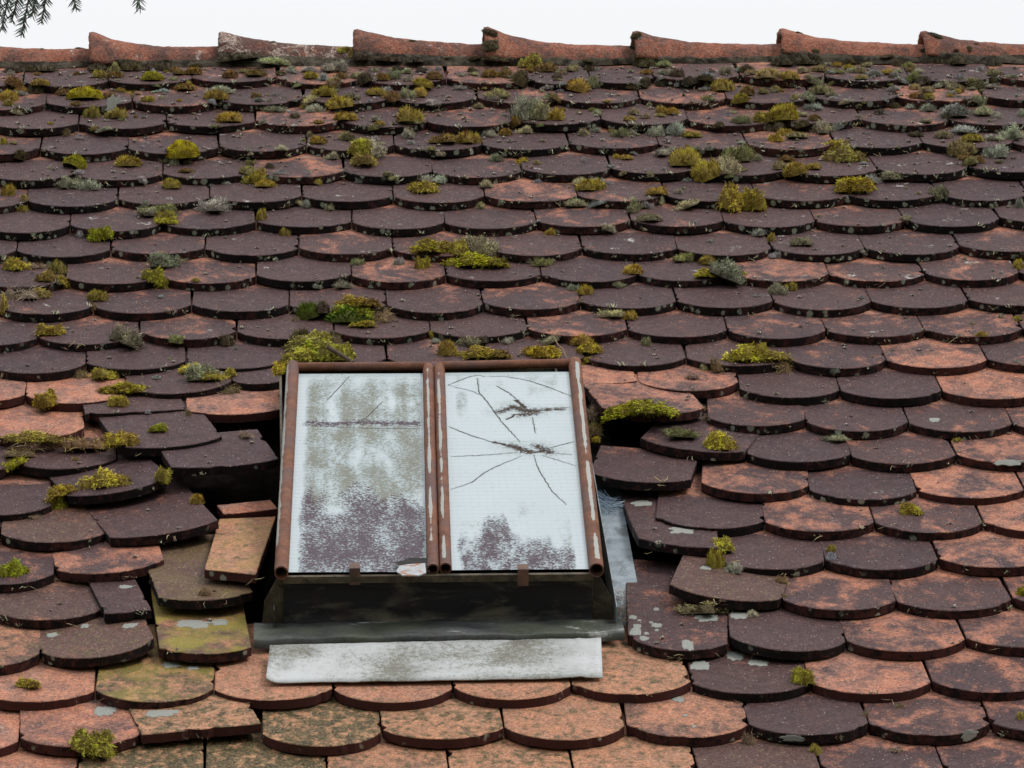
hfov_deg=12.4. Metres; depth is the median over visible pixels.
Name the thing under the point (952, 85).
lichen tuft
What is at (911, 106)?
lichen tuft
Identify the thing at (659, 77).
lichen pellet
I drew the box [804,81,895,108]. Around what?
roof tile
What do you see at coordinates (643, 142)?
roof tile
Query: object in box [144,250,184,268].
lichen tuft
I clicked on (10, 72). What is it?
lichen pellet
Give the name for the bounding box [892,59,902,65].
moss cushion
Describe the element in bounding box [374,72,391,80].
moss cushion
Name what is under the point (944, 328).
roof tile
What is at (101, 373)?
moss tuft
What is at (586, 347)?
moss tuft
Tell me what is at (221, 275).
roof tile
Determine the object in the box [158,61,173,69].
moss cushion
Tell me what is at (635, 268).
moss cushion
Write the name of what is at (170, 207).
lichen tuft
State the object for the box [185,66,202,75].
moss cushion
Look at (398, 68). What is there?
moss cushion
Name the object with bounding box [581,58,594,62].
moss cushion
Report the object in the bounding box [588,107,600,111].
lichen tuft
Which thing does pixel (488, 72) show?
moss cushion
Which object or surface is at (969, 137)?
moss cushion
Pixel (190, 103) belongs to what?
roof tile
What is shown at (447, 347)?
moss cushion
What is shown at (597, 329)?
roof tile
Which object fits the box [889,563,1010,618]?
roof tile
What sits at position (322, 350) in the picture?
moss tuft
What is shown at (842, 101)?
lichen pellet
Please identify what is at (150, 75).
moss cushion
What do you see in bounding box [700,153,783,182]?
roof tile
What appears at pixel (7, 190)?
moss cushion
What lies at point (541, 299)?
roof tile
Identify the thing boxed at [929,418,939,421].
lichen crust
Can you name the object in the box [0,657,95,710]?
roof tile
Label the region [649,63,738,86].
roof tile
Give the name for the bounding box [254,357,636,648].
skylight
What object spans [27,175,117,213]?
roof tile
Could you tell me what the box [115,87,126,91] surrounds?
moss cushion
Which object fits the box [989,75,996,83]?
moss cushion
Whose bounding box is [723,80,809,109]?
roof tile
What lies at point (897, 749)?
dry moss
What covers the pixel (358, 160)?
moss tuft
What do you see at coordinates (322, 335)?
moss tuft
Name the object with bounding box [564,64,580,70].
lichen tuft
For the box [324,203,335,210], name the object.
lichen tuft
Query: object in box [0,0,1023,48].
sky
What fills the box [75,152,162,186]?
roof tile
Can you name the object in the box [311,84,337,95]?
moss cushion
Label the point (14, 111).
lichen tuft
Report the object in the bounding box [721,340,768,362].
moss tuft
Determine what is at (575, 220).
roof tile
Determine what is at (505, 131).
moss cushion
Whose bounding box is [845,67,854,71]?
lichen pellet
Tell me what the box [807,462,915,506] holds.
roof tile
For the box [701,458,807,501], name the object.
roof tile
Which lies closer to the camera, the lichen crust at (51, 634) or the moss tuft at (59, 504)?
the lichen crust at (51, 634)
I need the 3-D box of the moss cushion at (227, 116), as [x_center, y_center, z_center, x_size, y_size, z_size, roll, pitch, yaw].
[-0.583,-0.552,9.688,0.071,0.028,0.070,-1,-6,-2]
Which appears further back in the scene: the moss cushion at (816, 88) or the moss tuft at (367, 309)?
the moss cushion at (816, 88)
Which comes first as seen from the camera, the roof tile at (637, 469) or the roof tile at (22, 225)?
the roof tile at (637, 469)
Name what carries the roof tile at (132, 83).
on the roof tile at (190, 103)
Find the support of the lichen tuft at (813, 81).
on the roof tile at (872, 97)
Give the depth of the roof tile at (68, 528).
7.71 m
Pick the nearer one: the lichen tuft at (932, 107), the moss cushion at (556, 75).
the lichen tuft at (932, 107)
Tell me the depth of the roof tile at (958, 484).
7.95 m
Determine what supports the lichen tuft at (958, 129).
on the roof tile at (930, 142)
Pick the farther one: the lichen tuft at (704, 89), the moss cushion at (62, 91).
the lichen tuft at (704, 89)
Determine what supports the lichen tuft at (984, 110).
on the roof tile at (1009, 117)
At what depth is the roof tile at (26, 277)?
8.80 m
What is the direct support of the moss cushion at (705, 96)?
on the roof tile at (658, 95)
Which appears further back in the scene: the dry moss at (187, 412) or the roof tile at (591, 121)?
the roof tile at (591, 121)
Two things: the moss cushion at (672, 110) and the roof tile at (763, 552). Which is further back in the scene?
the moss cushion at (672, 110)
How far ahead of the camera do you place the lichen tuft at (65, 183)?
9.31 m
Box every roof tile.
[0,68,24,91]
[0,93,46,115]
[0,107,78,135]
[0,134,42,161]
[0,139,74,187]
[0,186,28,213]
[0,208,70,239]
[0,239,17,263]
[0,256,66,294]
[0,265,93,322]
[0,316,38,352]
[0,338,86,380]
[0,378,26,407]
[0,398,83,446]
[0,444,11,477]
[0,471,51,523]
[0,534,53,593]
[0,571,100,628]
[0,624,40,674]
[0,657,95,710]
[0,709,19,756]
[0,740,78,767]
[1,504,104,550]
[12,416,116,476]
[17,219,110,263]
[20,666,139,756]
[23,67,107,92]
[26,360,125,410]
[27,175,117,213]
[38,616,154,667]
[39,312,138,351]
[41,115,129,161]
[46,79,131,113]
[46,451,169,504]
[51,540,163,582]
[66,240,160,291]
[70,187,161,238]
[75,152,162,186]
[79,101,165,135]
[79,738,202,767]
[83,394,185,421]
[84,476,218,546]
[87,321,185,376]
[87,578,151,622]
[94,286,190,320]
[96,401,221,455]
[96,624,214,708]
[108,67,191,90]
[111,226,204,261]
[118,166,208,210]
[124,348,231,400]
[128,116,217,160]
[129,663,260,743]
[133,76,217,113]
[140,290,235,347]
[147,534,252,609]
[150,585,250,662]
[159,429,278,476]
[162,237,254,290]
[163,140,252,185]
[163,186,255,236]
[166,106,254,133]
[186,389,283,422]
[187,319,284,371]
[192,67,275,88]
[192,264,288,318]
[205,517,275,583]
[206,210,297,263]
[206,708,325,767]
[210,160,300,209]
[215,624,331,708]
[217,500,277,518]
[218,76,302,110]
[219,112,305,158]
[231,368,278,390]
[237,289,332,346]
[253,137,342,183]
[256,90,340,132]
[257,185,350,234]
[257,235,350,288]
[262,682,380,755]
[277,66,358,90]
[285,325,385,361]
[290,262,385,319]
[299,210,391,261]
[302,162,391,208]
[304,85,389,110]
[307,123,393,157]
[327,716,447,767]
[334,298,429,345]
[334,681,451,710]
[342,104,426,133]
[344,139,431,183]
[351,236,444,289]
[352,192,443,235]
[358,66,445,89]
[379,680,502,748]
[385,269,482,320]
[387,329,484,365]
[390,69,476,110]
[392,225,483,262]
[393,128,480,156]
[393,179,483,209]
[425,94,511,133]
[429,300,526,343]
[431,148,521,184]
[443,191,535,236]
[445,261,540,288]
[446,66,525,90]
[446,708,571,767]
[452,678,569,708]
[477,83,556,109]
[479,280,579,316]
[480,128,568,156]
[483,176,576,208]
[484,226,580,262]
[484,317,583,371]
[501,688,623,748]
[509,103,600,130]
[517,134,609,181]
[524,65,589,90]
[525,306,626,342]
[533,206,629,233]
[539,234,636,288]
[556,88,638,108]
[565,124,657,155]
[565,370,703,421]
[568,703,693,767]
[569,625,690,703]
[574,161,664,208]
[579,209,675,261]
[579,279,675,315]
[582,364,636,383]
[584,64,652,89]
[584,321,685,373]
[593,445,699,490]
[600,90,686,131]
[606,149,694,180]
[621,489,717,555]
[623,659,747,746]
[626,305,726,344]
[626,559,727,659]
[628,201,722,233]
[634,253,728,287]
[637,81,725,110]
[637,345,737,398]
[640,398,758,460]
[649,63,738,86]
[655,466,763,537]
[656,125,745,156]
[660,177,752,208]
[669,555,788,609]
[672,227,770,262]
[672,283,772,315]
[684,336,788,373]
[685,103,772,132]
[685,636,809,702]
[690,731,819,767]
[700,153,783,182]
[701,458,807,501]
[706,390,804,434]
[717,527,823,577]
[721,206,814,234]
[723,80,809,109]
[723,307,824,345]
[728,603,844,659]
[730,253,828,288]
[736,62,823,86]
[736,367,838,405]
[741,128,830,156]
[743,690,867,743]
[746,427,849,470]
[751,177,846,208]
[760,491,873,539]
[764,227,863,261]
[769,104,859,129]
[771,281,870,317]
[780,154,876,182]
[782,565,895,618]
[786,335,885,375]
[802,646,929,702]
[803,395,907,439]
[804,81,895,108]
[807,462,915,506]
[809,203,903,233]
[812,702,942,767]
[819,529,937,578]
[821,307,923,344]
[823,64,907,87]
[823,255,923,288]
[829,126,921,154]
[835,367,940,406]
[838,607,964,660]
[846,430,955,472]
[847,176,935,207]
[856,105,948,131]
[857,225,958,261]
[860,686,988,745]
[865,278,967,315]
[867,149,967,181]
[869,493,982,540]
[879,337,986,375]
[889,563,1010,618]
[893,84,980,107]
[896,202,998,233]
[902,63,992,87]
[902,397,1011,439]
[910,439,1023,505]
[917,252,1018,287]
[917,304,1021,344]
[919,125,1012,154]
[921,644,1023,701]
[930,173,1023,207]
[930,528,1023,575]
[934,366,1023,406]
[934,721,1023,767]
[941,104,1023,131]
[946,430,1023,470]
[950,224,1023,258]
[955,604,1023,656]
[960,278,1023,312]
[965,148,1023,178]
[975,494,1023,538]
[978,84,1023,106]
[979,336,1023,372]
[980,700,1023,739]
[984,63,1023,86]
[992,202,1023,229]
[998,575,1023,609]
[1004,405,1023,434]
[1009,259,1023,280]
[1011,313,1023,335]
[1012,131,1023,151]
[1014,471,1023,489]
[1017,179,1023,188]
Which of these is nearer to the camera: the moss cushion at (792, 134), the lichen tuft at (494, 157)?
the lichen tuft at (494, 157)
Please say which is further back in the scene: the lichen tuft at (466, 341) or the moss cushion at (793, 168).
the moss cushion at (793, 168)
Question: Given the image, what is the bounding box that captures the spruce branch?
[0,0,145,37]
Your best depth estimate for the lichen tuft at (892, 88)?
9.94 m
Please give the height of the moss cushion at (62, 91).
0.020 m
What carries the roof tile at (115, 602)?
on the roof tile at (98, 641)
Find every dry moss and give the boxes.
[0,279,51,301]
[1,447,37,458]
[8,425,61,451]
[26,514,41,519]
[28,262,45,268]
[53,430,110,452]
[72,369,89,377]
[90,301,97,313]
[184,407,191,415]
[195,584,212,595]
[224,383,241,393]
[238,429,254,437]
[290,315,298,320]
[330,331,340,342]
[371,301,396,323]
[586,403,601,423]
[588,420,602,442]
[683,373,701,379]
[709,354,725,373]
[740,729,756,745]
[769,359,796,372]
[776,572,790,584]
[862,709,868,718]
[884,745,906,752]
[895,702,904,707]
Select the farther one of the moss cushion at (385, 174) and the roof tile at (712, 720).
the moss cushion at (385, 174)
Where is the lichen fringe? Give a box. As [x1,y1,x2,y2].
[0,67,1022,740]
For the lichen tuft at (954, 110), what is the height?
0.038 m
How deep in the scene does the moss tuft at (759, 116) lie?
9.71 m
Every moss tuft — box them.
[0,291,8,314]
[0,456,27,472]
[0,557,30,577]
[1,429,64,443]
[2,256,32,270]
[14,677,41,688]
[16,205,28,211]
[32,388,56,411]
[33,269,55,281]
[33,287,50,297]
[33,323,66,337]
[42,483,78,502]
[51,497,69,509]
[54,274,71,288]
[56,437,75,445]
[68,726,118,762]
[75,465,133,489]
[86,225,114,241]
[88,367,121,379]
[96,379,150,395]
[102,429,141,450]
[106,395,130,407]
[140,265,169,288]
[147,423,168,432]
[153,215,179,225]
[153,465,171,485]
[177,362,198,372]
[201,371,230,380]
[224,367,236,377]
[271,360,288,377]
[280,346,319,362]
[282,334,336,352]
[300,339,322,351]
[308,343,356,361]
[310,329,332,342]
[315,340,355,361]
[329,304,372,319]
[334,294,382,308]
[336,46,349,52]
[347,137,372,156]
[348,46,352,57]
[348,320,376,327]
[350,152,378,166]
[405,180,441,193]
[407,237,452,254]
[414,255,430,268]
[441,251,510,268]
[447,236,469,256]
[456,344,512,359]
[517,52,542,67]
[520,344,562,358]
[574,341,603,354]
[582,356,591,364]
[591,436,600,442]
[600,397,639,424]
[623,398,683,421]
[692,267,717,278]
[702,430,740,451]
[708,536,735,552]
[715,182,742,212]
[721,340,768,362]
[740,185,767,212]
[752,111,776,123]
[759,350,792,361]
[767,132,784,141]
[789,665,814,686]
[820,143,869,162]
[821,139,848,151]
[832,175,877,193]
[898,502,922,515]
[1016,584,1023,596]
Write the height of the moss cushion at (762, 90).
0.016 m
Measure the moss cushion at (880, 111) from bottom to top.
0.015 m
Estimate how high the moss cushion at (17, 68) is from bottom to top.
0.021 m
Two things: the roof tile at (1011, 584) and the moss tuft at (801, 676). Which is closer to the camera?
the moss tuft at (801, 676)
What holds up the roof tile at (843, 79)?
on the roof tile at (872, 97)
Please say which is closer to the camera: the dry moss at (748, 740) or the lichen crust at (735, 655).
the dry moss at (748, 740)
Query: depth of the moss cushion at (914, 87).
9.95 m
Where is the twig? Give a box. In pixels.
[327,345,353,361]
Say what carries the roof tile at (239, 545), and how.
on the roof tile at (177, 579)
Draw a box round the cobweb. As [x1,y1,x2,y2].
[597,489,623,514]
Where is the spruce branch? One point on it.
(24, 18)
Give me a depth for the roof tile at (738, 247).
9.03 m
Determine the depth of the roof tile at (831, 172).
9.44 m
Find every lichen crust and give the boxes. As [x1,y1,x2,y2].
[46,632,57,636]
[80,623,89,627]
[94,707,116,715]
[105,94,121,111]
[119,585,132,588]
[122,623,137,628]
[145,710,179,717]
[162,661,181,667]
[176,620,210,628]
[187,666,199,669]
[211,619,227,624]
[629,628,640,634]
[630,500,652,505]
[633,624,640,628]
[639,636,648,640]
[650,623,661,627]
[668,527,692,533]
[672,696,683,701]
[681,640,693,650]
[690,660,709,669]
[694,614,718,621]
[700,565,710,569]
[726,651,744,660]
[730,612,746,618]
[748,660,768,665]
[779,735,804,741]
[832,123,844,129]
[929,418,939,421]
[961,730,978,741]
[993,460,1021,465]
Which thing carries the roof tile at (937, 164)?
on the roof tile at (898, 194)
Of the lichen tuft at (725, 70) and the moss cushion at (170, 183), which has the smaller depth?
the moss cushion at (170, 183)
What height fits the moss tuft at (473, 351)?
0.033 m
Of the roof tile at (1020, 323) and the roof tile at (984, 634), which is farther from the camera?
the roof tile at (1020, 323)
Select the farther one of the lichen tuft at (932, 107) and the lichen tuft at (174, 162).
the lichen tuft at (932, 107)
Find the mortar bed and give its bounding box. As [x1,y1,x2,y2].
[0,49,1023,68]
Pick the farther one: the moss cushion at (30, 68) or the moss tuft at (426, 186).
the moss cushion at (30, 68)
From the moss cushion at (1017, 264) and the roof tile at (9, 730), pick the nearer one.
the roof tile at (9, 730)
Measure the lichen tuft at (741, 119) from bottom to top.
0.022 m
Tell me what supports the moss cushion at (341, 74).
on the roof tile at (299, 76)
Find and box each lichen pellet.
[7,70,15,74]
[73,169,85,174]
[74,134,84,138]
[141,200,149,206]
[151,375,161,378]
[207,98,215,105]
[259,119,266,124]
[277,169,285,174]
[285,68,295,72]
[371,135,380,141]
[403,75,413,80]
[434,149,445,155]
[646,171,654,177]
[656,75,663,80]
[674,188,682,193]
[682,178,690,181]
[704,145,713,149]
[724,111,731,116]
[826,552,835,559]
[828,96,838,99]
[838,99,848,104]
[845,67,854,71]
[890,70,900,75]
[954,74,964,78]
[976,65,983,70]
[993,111,1001,117]
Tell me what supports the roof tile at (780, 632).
on the roof tile at (723, 677)
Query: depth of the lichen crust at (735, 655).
7.33 m
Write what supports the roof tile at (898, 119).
on the roof tile at (879, 140)
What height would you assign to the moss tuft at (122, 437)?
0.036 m
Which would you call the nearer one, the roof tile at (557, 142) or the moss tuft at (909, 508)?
the moss tuft at (909, 508)
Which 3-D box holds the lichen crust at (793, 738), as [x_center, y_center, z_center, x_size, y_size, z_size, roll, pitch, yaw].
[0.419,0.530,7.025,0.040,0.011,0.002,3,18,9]
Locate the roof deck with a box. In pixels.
[43,111,701,767]
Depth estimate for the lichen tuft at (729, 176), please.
9.38 m
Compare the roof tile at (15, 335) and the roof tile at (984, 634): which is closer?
the roof tile at (984, 634)
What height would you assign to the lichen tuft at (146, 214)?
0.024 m
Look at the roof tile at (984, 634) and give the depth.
7.39 m
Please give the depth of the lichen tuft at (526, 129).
9.66 m
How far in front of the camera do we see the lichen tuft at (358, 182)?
9.37 m
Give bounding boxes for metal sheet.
[266,638,602,682]
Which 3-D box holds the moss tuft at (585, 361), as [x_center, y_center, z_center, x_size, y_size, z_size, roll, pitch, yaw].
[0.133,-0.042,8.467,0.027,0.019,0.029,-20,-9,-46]
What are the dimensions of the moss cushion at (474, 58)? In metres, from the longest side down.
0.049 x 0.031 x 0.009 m
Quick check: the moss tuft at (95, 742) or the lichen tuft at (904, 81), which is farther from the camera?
the lichen tuft at (904, 81)
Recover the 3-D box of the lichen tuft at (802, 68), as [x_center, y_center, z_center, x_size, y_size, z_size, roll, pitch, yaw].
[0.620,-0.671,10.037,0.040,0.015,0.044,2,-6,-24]
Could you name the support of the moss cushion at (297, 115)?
on the roof tile at (275, 120)
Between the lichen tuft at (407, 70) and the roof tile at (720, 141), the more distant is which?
the lichen tuft at (407, 70)
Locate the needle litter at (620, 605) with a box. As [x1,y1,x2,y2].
[608,587,628,621]
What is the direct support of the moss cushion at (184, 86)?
on the roof tile at (190, 103)
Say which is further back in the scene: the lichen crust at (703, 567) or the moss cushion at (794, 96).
the moss cushion at (794, 96)
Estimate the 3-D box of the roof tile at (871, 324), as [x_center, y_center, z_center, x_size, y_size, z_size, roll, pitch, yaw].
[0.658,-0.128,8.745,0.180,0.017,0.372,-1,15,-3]
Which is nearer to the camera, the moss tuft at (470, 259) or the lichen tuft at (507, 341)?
the lichen tuft at (507, 341)
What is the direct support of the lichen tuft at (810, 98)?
on the roof tile at (846, 115)
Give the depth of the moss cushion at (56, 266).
8.85 m
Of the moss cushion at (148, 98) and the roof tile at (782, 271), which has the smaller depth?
the roof tile at (782, 271)
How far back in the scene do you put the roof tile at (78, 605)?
7.44 m
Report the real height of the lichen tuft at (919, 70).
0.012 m
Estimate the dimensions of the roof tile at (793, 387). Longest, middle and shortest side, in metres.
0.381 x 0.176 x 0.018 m
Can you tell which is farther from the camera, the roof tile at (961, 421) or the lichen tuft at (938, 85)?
the lichen tuft at (938, 85)
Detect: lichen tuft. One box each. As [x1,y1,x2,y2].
[12,107,22,114]
[18,90,28,95]
[54,174,82,188]
[73,178,100,189]
[75,231,85,237]
[95,126,113,132]
[106,61,119,71]
[107,322,145,348]
[134,203,180,213]
[136,206,156,216]
[138,176,147,183]
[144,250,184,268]
[157,88,170,92]
[167,333,185,343]
[169,159,178,165]
[183,361,225,380]
[194,195,231,211]
[205,85,235,92]
[210,123,221,126]
[236,68,248,72]
[245,159,257,165]
[253,97,265,101]
[258,56,290,65]
[259,105,287,111]
[274,145,288,150]
[299,66,318,71]
[300,94,319,106]
[300,199,313,207]
[304,104,325,111]
[305,130,312,137]
[313,284,321,288]
[317,72,328,80]
[319,59,350,71]
[322,151,339,159]
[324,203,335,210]
[329,278,354,288]
[336,130,355,140]
[349,71,358,77]
[350,257,365,264]
[355,179,362,183]
[367,136,387,158]
[368,116,383,120]
[382,86,392,92]
[386,68,401,78]
[387,175,397,179]
[392,257,404,265]
[399,86,417,98]
[400,68,412,73]
[402,127,414,137]
[406,119,422,124]
[416,171,433,182]
[425,99,441,105]
[431,173,447,183]
[431,337,440,342]
[452,84,469,89]
[454,335,483,345]
[462,230,502,257]
[466,72,477,75]
[475,201,485,209]
[479,179,492,188]
[481,88,511,97]
[481,129,496,136]
[487,94,504,99]
[489,152,504,161]
[500,337,513,343]
[508,91,539,120]
[514,125,532,133]
[528,98,551,119]
[530,257,554,267]
[538,332,563,344]
[540,84,554,89]
[541,92,558,99]
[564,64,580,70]
[564,198,589,206]
[567,284,578,290]
[572,176,587,184]
[578,127,589,135]
[583,72,602,87]
[587,197,604,207]
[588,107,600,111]
[589,126,601,131]
[590,109,601,115]
[595,308,625,317]
[601,223,616,232]
[608,127,629,136]
[613,278,626,287]
[625,205,638,213]
[628,196,641,209]
[640,337,651,345]
[642,201,655,208]
[646,124,664,136]
[651,146,676,155]
[654,60,671,66]
[657,69,669,73]
[659,195,664,204]
[661,426,701,437]
[665,122,684,135]
[671,252,694,261]
[672,198,701,210]
[674,600,739,613]
[699,70,717,76]
[700,364,708,370]
[701,87,710,90]
[703,97,715,100]
[707,257,746,284]
[716,155,742,174]
[718,64,732,73]
[720,142,756,161]
[723,561,742,573]
[724,174,734,177]
[730,114,752,122]
[746,609,758,617]
[750,227,769,235]
[753,153,761,160]
[767,251,781,257]
[768,282,788,294]
[797,66,810,72]
[797,91,817,103]
[798,111,808,115]
[801,102,824,109]
[803,73,823,85]
[806,119,836,133]
[820,434,849,441]
[822,62,831,65]
[824,69,836,74]
[825,92,837,95]
[831,68,844,73]
[844,195,849,203]
[859,62,872,66]
[859,247,866,255]
[865,69,883,75]
[866,173,879,183]
[878,171,902,180]
[886,85,900,91]
[898,213,912,221]
[899,77,911,84]
[900,61,915,67]
[905,70,919,82]
[905,103,917,108]
[913,68,923,72]
[918,117,932,122]
[919,102,936,110]
[927,184,949,201]
[932,79,945,88]
[935,102,972,116]
[944,79,961,89]
[946,90,956,93]
[951,124,980,132]
[964,76,986,88]
[967,86,977,89]
[968,93,987,106]
[972,105,995,115]
[981,142,1010,157]
[984,134,997,138]
[985,83,996,87]
[985,135,1003,140]
[986,68,1003,75]
[989,202,997,208]
[998,124,1023,140]
[1005,74,1019,77]
[1014,197,1023,207]
[1016,109,1023,115]
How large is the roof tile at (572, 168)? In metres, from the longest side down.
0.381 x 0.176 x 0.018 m
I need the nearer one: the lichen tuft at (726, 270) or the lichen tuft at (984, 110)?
the lichen tuft at (726, 270)
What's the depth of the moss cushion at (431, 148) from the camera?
9.51 m
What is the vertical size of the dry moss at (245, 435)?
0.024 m
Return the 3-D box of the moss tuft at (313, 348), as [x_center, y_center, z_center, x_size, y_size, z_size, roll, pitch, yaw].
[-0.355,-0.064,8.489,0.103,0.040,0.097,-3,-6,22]
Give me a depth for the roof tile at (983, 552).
7.67 m
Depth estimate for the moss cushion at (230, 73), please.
9.94 m
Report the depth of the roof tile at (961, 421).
8.21 m
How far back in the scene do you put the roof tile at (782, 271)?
8.88 m
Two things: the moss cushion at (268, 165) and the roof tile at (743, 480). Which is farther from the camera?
the moss cushion at (268, 165)
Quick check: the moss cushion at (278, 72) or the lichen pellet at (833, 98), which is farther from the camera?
the moss cushion at (278, 72)
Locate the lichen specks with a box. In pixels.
[1,65,1022,651]
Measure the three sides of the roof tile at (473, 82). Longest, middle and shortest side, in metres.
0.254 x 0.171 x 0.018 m
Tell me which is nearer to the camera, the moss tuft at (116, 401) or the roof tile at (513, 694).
the roof tile at (513, 694)
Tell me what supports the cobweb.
attached to the skylight
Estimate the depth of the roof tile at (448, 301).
8.72 m
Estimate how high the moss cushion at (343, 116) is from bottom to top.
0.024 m
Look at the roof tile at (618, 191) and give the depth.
9.29 m
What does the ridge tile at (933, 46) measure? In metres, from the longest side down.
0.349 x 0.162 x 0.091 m
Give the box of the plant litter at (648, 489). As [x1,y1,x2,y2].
[0,77,1014,744]
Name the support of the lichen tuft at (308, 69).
on the roof tile at (299, 76)
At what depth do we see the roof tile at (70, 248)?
8.96 m
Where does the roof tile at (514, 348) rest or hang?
on the roof deck
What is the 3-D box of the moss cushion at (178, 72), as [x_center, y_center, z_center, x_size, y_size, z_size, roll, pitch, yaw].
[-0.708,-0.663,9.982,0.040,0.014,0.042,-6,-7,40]
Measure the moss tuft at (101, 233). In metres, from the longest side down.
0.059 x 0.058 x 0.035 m
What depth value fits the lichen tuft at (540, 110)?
9.70 m
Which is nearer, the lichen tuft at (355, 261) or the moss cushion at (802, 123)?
the lichen tuft at (355, 261)
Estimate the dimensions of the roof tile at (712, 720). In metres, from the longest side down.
0.379 x 0.182 x 0.018 m
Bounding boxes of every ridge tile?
[0,46,88,67]
[88,32,217,64]
[218,31,351,70]
[353,29,484,69]
[482,27,634,59]
[630,31,780,58]
[776,28,924,56]
[918,31,1023,55]
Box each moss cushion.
[0,89,20,100]
[0,137,7,144]
[0,183,15,195]
[2,100,14,105]
[3,64,26,73]
[4,76,24,88]
[13,147,26,160]
[16,87,28,93]
[19,193,29,201]
[25,65,37,71]
[28,85,45,93]
[30,78,50,86]
[34,63,58,71]
[46,259,66,273]
[54,88,69,94]
[58,127,70,135]
[62,154,87,169]
[65,86,103,98]
[70,100,80,105]
[82,104,100,117]
[85,62,107,70]
[86,288,109,300]
[92,69,106,76]
[98,72,108,78]
[102,90,116,97]
[102,106,128,117]
[109,70,123,76]
[113,154,143,166]
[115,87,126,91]
[119,59,142,70]
[123,89,138,100]
[140,71,163,80]
[140,96,155,101]
[143,63,158,70]
[153,208,178,219]
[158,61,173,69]
[160,176,181,188]
[165,139,199,158]
[170,67,180,71]
[172,69,185,74]
[172,83,196,89]
[177,168,193,171]
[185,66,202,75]
[189,494,204,503]
[191,277,199,281]
[202,87,229,99]
[213,111,242,121]
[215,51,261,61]
[219,334,235,345]
[221,69,238,77]
[238,164,257,175]
[241,171,267,183]
[242,68,267,75]
[251,91,255,97]
[252,179,276,186]
[255,207,267,220]
[256,166,267,174]
[264,163,274,167]
[275,70,286,75]
[279,228,290,235]
[288,112,299,117]
[288,325,308,343]
[295,301,321,319]
[304,70,319,78]
[308,135,327,143]
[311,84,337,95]
[313,119,323,123]
[314,178,322,184]
[315,300,330,313]
[322,302,371,324]
[325,76,340,87]
[325,95,354,108]
[333,110,358,122]
[335,71,347,77]
[342,92,360,98]
[350,53,372,59]
[357,71,373,85]
[365,87,385,94]
[368,124,379,130]
[373,55,401,61]
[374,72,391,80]
[374,120,385,124]
[381,90,400,101]
[382,172,394,176]
[392,65,403,70]
[392,105,424,122]
[404,56,426,61]
[412,77,434,88]
[414,86,427,96]
[415,67,428,71]
[423,71,444,78]
[426,133,457,142]
[426,146,435,150]
[428,330,434,338]
[436,339,458,355]
[438,334,445,341]
[457,130,482,143]
[466,56,481,60]
[467,67,477,71]
[471,102,485,108]
[479,335,488,342]
[480,39,499,51]
[480,55,509,61]
[480,68,499,76]
[481,28,498,35]
[498,68,513,77]
[498,128,512,135]
[510,67,529,87]
[511,115,520,128]
[514,157,530,168]
[524,67,536,71]
[536,62,558,71]
[544,227,556,234]
[547,92,560,103]
[547,106,565,119]
[551,73,562,77]
[557,68,565,73]
[563,77,590,92]
[567,333,594,344]
[574,177,610,191]
[576,284,593,295]
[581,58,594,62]
[583,65,593,71]
[612,154,619,158]
[619,153,633,159]
[622,115,635,120]
[622,263,643,275]
[622,310,637,320]
[625,85,639,89]
[626,108,639,113]
[630,32,641,38]
[630,53,644,66]
[634,212,664,220]
[636,56,656,68]
[639,112,651,117]
[640,69,652,74]
[640,76,650,88]
[643,186,669,195]
[655,81,666,85]
[655,105,666,112]
[655,113,664,116]
[662,106,679,114]
[666,145,700,166]
[669,68,684,76]
[679,130,703,136]
[682,76,697,84]
[689,156,722,182]
[695,74,714,81]
[697,254,716,264]
[700,95,714,99]
[705,547,726,568]
[709,78,736,90]
[711,121,724,127]
[732,92,749,103]
[738,84,755,94]
[739,64,754,72]
[744,69,756,73]
[753,66,779,78]
[758,87,768,93]
[764,121,788,130]
[766,101,800,120]
[767,233,775,241]
[768,56,797,65]
[769,85,780,90]
[772,160,787,169]
[777,128,793,134]
[778,155,794,160]
[779,70,800,78]
[782,161,809,176]
[783,281,797,290]
[784,131,808,137]
[788,236,813,245]
[790,93,799,98]
[794,54,824,64]
[795,119,809,127]
[806,162,822,168]
[807,83,834,93]
[807,114,821,120]
[809,65,829,71]
[809,743,822,757]
[826,544,836,551]
[832,62,842,66]
[842,58,861,63]
[843,63,855,68]
[853,66,865,72]
[854,75,868,78]
[874,108,884,113]
[879,54,895,57]
[881,68,893,73]
[889,102,901,107]
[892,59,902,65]
[905,67,915,71]
[906,131,923,136]
[907,91,922,97]
[908,83,919,89]
[911,75,931,85]
[916,86,935,92]
[921,92,934,99]
[928,32,942,38]
[932,130,952,137]
[934,58,943,63]
[941,112,949,118]
[945,55,969,64]
[946,137,977,155]
[952,437,962,441]
[956,153,971,160]
[961,133,985,141]
[961,155,978,165]
[974,330,987,336]
[975,155,985,162]
[985,57,1002,65]
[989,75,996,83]
[1012,315,1022,322]
[1013,259,1023,269]
[1016,711,1022,719]
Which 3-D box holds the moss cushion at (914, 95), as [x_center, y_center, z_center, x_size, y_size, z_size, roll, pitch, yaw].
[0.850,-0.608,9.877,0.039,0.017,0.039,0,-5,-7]
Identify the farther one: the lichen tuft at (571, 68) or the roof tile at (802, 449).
the lichen tuft at (571, 68)
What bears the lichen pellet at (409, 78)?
on the roof tile at (391, 84)
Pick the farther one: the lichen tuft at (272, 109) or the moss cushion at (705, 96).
the moss cushion at (705, 96)
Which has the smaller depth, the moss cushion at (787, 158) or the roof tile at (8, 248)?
the roof tile at (8, 248)
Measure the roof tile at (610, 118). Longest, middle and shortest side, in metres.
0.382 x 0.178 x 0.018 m
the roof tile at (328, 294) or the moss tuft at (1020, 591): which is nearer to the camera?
the moss tuft at (1020, 591)
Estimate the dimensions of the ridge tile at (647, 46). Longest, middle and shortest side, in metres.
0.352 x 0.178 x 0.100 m

